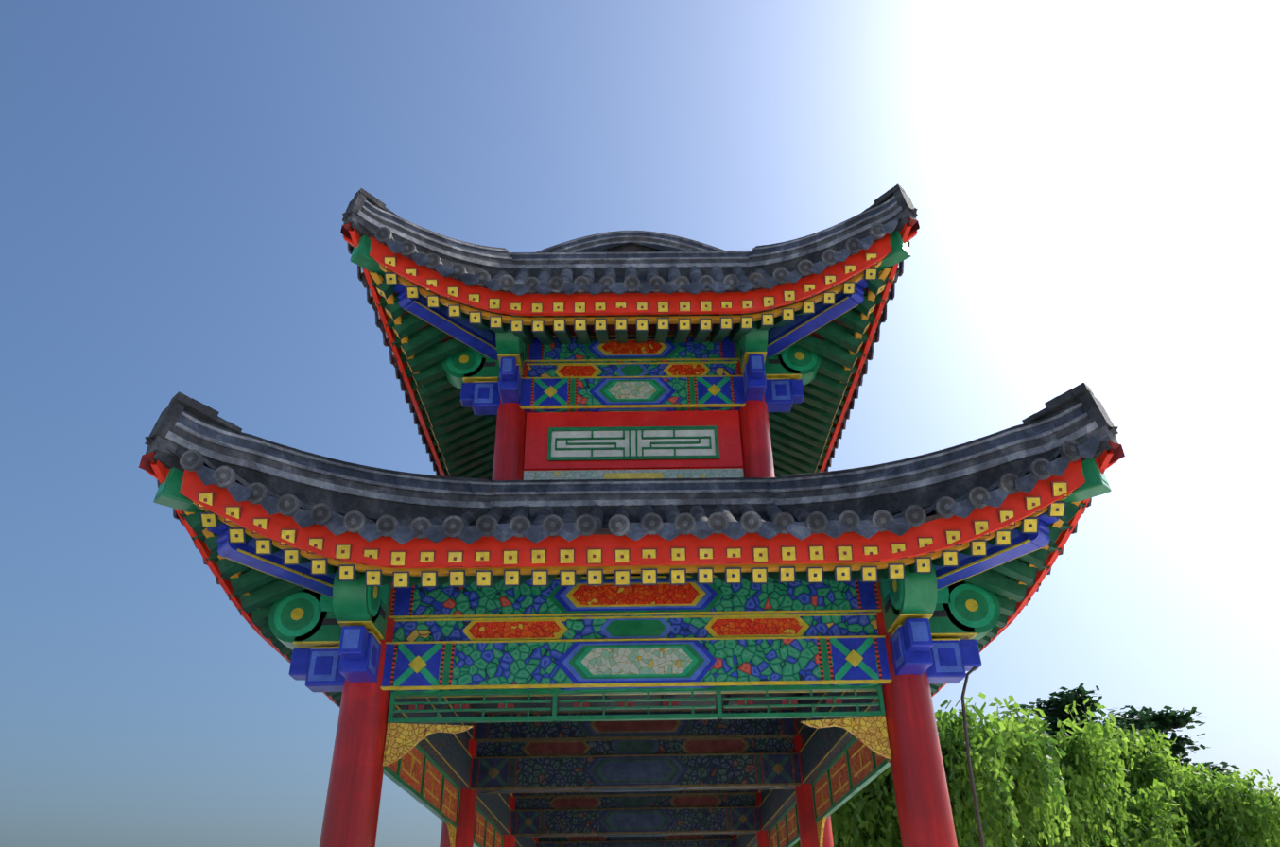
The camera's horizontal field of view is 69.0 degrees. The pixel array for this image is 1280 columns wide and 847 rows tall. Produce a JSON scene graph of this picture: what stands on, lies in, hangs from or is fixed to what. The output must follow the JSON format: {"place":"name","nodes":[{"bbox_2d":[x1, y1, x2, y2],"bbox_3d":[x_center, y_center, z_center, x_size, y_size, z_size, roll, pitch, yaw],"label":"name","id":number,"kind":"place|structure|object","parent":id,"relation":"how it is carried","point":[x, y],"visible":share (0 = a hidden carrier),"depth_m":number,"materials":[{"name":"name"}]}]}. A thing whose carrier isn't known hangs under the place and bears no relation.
{"place":"outdoors","nodes":[
{"label":"outdoors","id":0,"kind":"place"},
{"bbox_2d":[144,183,1118,615],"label":"roof tiles","id":1,"kind":"object","parent":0,"point":[375,509],"visible":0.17,"depth_m":7.43,"materials":[{"name":"grey tile"}]},
{"bbox_2d":[145,217,1118,708],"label":"eave trim","id":2,"kind":"structure","parent":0,"point":[195,486],"depth_m":6.43,"materials":[{"name":"red wood"}]},
{"bbox_2d":[145,204,1118,549],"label":"roof","id":3,"kind":"structure","parent":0,"point":[673,514],"depth_m":7.94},
{"bbox_2d":[138,218,1124,553],"bbox_3d":[-0.104,5.113,16.880,6.740,3.429,23.040,-1,-31,-1],"label":"red pavilion board","id":4,"kind":"object","parent":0,"point":[147,458],"visible":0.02,"depth_m":8.66,"materials":[{"name":"red wood"}]},
{"bbox_2d":[185,254,1079,846],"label":"gold trim","id":5,"kind":"structure","parent":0,"point":[418,661],"depth_m":7.01,"materials":[{"name":"gold metal"}]},
{"bbox_2d":[183,259,1081,599],"bbox_3d":[-0.101,5.233,16.741,6.336,3.244,22.517,-1,-31,-1],"label":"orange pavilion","id":6,"kind":"object","parent":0,"point":[580,570],"visible":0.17,"depth_m":6.48,"materials":[{"name":"paint"}]},
{"bbox_2d":[178,252,1086,709],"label":"rafter ends","id":7,"kind":"object","parent":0,"point":[629,704],"visible":0.15,"depth_m":6.40,"materials":[{"name":"paint"}]},
{"bbox_2d":[180,267,1085,706],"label":"eave rafters","id":8,"kind":"object","parent":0,"point":[466,436],"visible":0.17,"depth_m":9.08,"materials":[{"name":"green paint"}]},
{"bbox_2d":[523,410,743,470],"bbox_3d":[-0.065,0.157,8.931,2.060,0.620,0.030,-1,-31,-1],"label":"wall panel","id":9,"kind":"object","parent":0,"point":[540,423],"visible":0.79,"depth_m":8.97,"materials":[{"name":"red paint"}]},
{"bbox_2d":[551,430,715,456],"bbox_3d":[-0.065,0.195,8.889,1.600,0.330,0.006,-1,-31,-1],"label":"lattice panel","id":10,"kind":"object","parent":9,"relation":"attached to","point":[641,442],"visible":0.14,"depth_m":8.89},
{"bbox_2d":[466,692,803,712],"bbox_3d":[-0.074,7.087,16.090,4.300,7.240,20.750,-1,-31,-1],"label":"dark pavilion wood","id":11,"kind":"object","parent":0,"point":[635,703],"depth_m":11.79,"materials":[{"name":"black wood"}]},
{"bbox_2d":[393,376,878,698],"bbox_3d":[-0.049,0.791,8.095,3.560,3.266,1.056,-1,-31,-1],"label":"painted ornament","id":12,"kind":"object","parent":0,"point":[428,676],"visible":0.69,"depth_m":6.95,"materials":[{"name":"paint"}]},
{"bbox_2d":[559,338,711,690],"bbox_3d":[-0.053,0.583,8.210,1.173,3.725,1.034,-1,-31,-1],"label":"painted panel","id":13,"kind":"object","parent":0,"point":[608,634],"visible":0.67,"depth_m":7.12,"materials":[{"name":"paint"}]},
{"bbox_2d":[381,335,890,692],"bbox_3d":[-0.053,0.573,8.229,3.900,3.754,1.048,-1,-31,-1],"label":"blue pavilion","id":14,"kind":"object","parent":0,"point":[403,597],"visible":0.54,"depth_m":7.12,"materials":[{"name":"blue paint"}]},
{"bbox_2d":[383,336,890,846],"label":"decorative trim","id":15,"kind":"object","parent":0,"point":[635,628],"visible":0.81,"depth_m":6.93,"materials":[{"name":"paint"}]},
{"bbox_2d":[319,360,957,846],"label":"column","id":16,"kind":"structure","parent":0,"point":[355,782],"depth_m":6.68,"materials":[{"name":"red paint"}]},
{"bbox_2d":[0,0,1279,846],"label":"sky","id":17,"kind":"structure","parent":0,"point":[1094,185],"materials":[{"name":"blue"}]},
{"bbox_2d":[960,666,985,846],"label":"cable","id":18,"kind":"object","parent":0,"point":[969,672],"visible":0.88,"depth_m":6.64,"materials":[{"name":"black rubber"}]},
{"bbox_2d":[1018,683,1241,781],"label":"pine tree","id":19,"kind":"object","parent":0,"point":[1052,708],"visible":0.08,"depth_m":52.21,"materials":[{"name":"green plant"}]},
{"label":"ground","id":20,"kind":"structure","parent":0,"visible":0},
{"bbox_2d":[165,195,1098,508],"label":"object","id":21,"kind":"object","parent":20,"relation":"on","point":[965,472],"visible":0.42,"depth_m":8.37,"materials":[{"name":"grey tile"}]},
{"bbox_2d":[183,267,1080,846],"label":"rafter ends","id":22,"kind":"object","parent":21,"relation":"attached to","point":[503,770],"visible":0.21,"depth_m":8.48,"materials":[{"name":"red paint"}]},
{"bbox_2d":[153,230,1111,650],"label":"eave brackets","id":23,"kind":"object","parent":21,"relation":"attached to","point":[350,601],"visible":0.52,"depth_m":7.07,"materials":[{"name":"green wood"}]},
{"bbox_2d":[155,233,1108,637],"bbox_3d":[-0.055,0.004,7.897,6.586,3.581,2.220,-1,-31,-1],"label":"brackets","id":24,"kind":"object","parent":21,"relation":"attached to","point":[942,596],"visible":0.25,"depth_m":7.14,"materials":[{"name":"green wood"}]},
{"bbox_2d":[207,273,1058,691],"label":"eave brackets","id":25,"kind":"object","parent":21,"relation":"on","point":[916,661],"visible":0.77,"depth_m":6.96,"materials":[{"name":"blue paint"}]},
{"bbox_2d":[247,292,1019,680],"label":"roof brackets","id":26,"kind":"object","parent":21,"relation":"attached to","point":[919,634],"visible":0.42,"depth_m":6.96,"materials":[{"name":"blue paint"}]},
{"bbox_2d":[523,468,743,480],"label":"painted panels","id":27,"kind":"object","parent":21,"relation":"attached to","point":[666,474],"visible":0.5,"depth_m":8.73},
{"bbox_2d":[604,472,662,479],"bbox_3d":[-0.059,0.501,8.729,0.550,0.070,0.030,-1,-31,-1],"label":"ledge","id":28,"kind":"object","parent":27,"relation":"attached to","point":[623,475],"visible":0.64,"depth_m":8.72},
{"bbox_2d":[322,348,947,624],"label":"brackets","id":29,"kind":"object","parent":21,"relation":"attached to","point":[888,606],"visible":0.48,"depth_m":7.12,"materials":[{"name":"paint"}]},
{"bbox_2d":[392,363,878,641],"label":"painted panels","id":30,"kind":"object","parent":21,"relation":"attached to","point":[682,627],"visible":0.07,"depth_m":7.11,"materials":[{"name":"blue paint"}]},
{"bbox_2d":[474,709,795,846],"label":"painted panel","id":31,"kind":"object","parent":21,"relation":"attached to","point":[636,725],"visible":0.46,"depth_m":10.85,"materials":[{"name":"red paint"}]},
{"bbox_2d":[473,710,796,846],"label":"painted panel","id":32,"kind":"object","parent":21,"relation":"attached to","point":[635,746],"visible":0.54,"depth_m":10.82,"materials":[{"name":"paint"}]},
{"bbox_2d":[468,340,802,638],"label":"painted panels","id":33,"kind":"object","parent":21,"relation":"on","point":[631,595],"visible":0.85,"depth_m":7.14,"materials":[{"name":"paint"}]},
{"bbox_2d":[469,708,801,846],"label":"ceiling beams","id":34,"kind":"structure","parent":21,"relation":"attached to","point":[777,768],"depth_m":10.83,"materials":[{"name":"painted wood"}]},
{"bbox_2d":[389,335,882,691],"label":"painted beam","id":35,"kind":"structure","parent":21,"relation":"on","point":[495,664],"depth_m":7.12,"materials":[{"name":"paint"}]},
{"bbox_2d":[394,691,879,846],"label":"ceiling beams","id":36,"kind":"object","parent":21,"relation":"attached to","point":[568,771],"visible":0.4,"depth_m":10.82,"materials":[{"name":"paint"}]},
{"bbox_2d":[585,713,685,846],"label":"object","id":37,"kind":"object","parent":36,"relation":"on","point":[636,770],"visible":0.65,"depth_m":10.69,"materials":[{"name":"paint"}]},
{"bbox_2d":[478,753,793,846],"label":"painted beam decorations","id":38,"kind":"object","parent":36,"relation":"on","point":[505,761],"visible":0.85,"depth_m":10.66},
{"bbox_2d":[386,739,886,846],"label":"lattice panels","id":39,"kind":"object","parent":21,"relation":"on","point":[855,762],"visible":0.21,"depth_m":9.23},
{"bbox_2d":[581,381,691,694],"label":"painted panels","id":40,"kind":"object","parent":21,"relation":"on","point":[637,661],"visible":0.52,"depth_m":6.92,"materials":[{"name":"white paint"}]},
{"bbox_2d":[382,715,891,846],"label":"corner brackets","id":41,"kind":"object","parent":21,"relation":"attached to","point":[403,739],"visible":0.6,"depth_m":6.75,"materials":[{"name":"gold metal"}]},
{"bbox_2d":[792,691,1279,846],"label":"willow tree","id":42,"kind":"object","parent":20,"relation":"on","point":[1107,752],"visible":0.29,"depth_m":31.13,"materials":[{"name":"green plant"}]},
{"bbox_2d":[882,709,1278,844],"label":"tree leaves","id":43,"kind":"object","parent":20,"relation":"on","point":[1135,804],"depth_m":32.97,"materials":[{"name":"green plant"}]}
]}

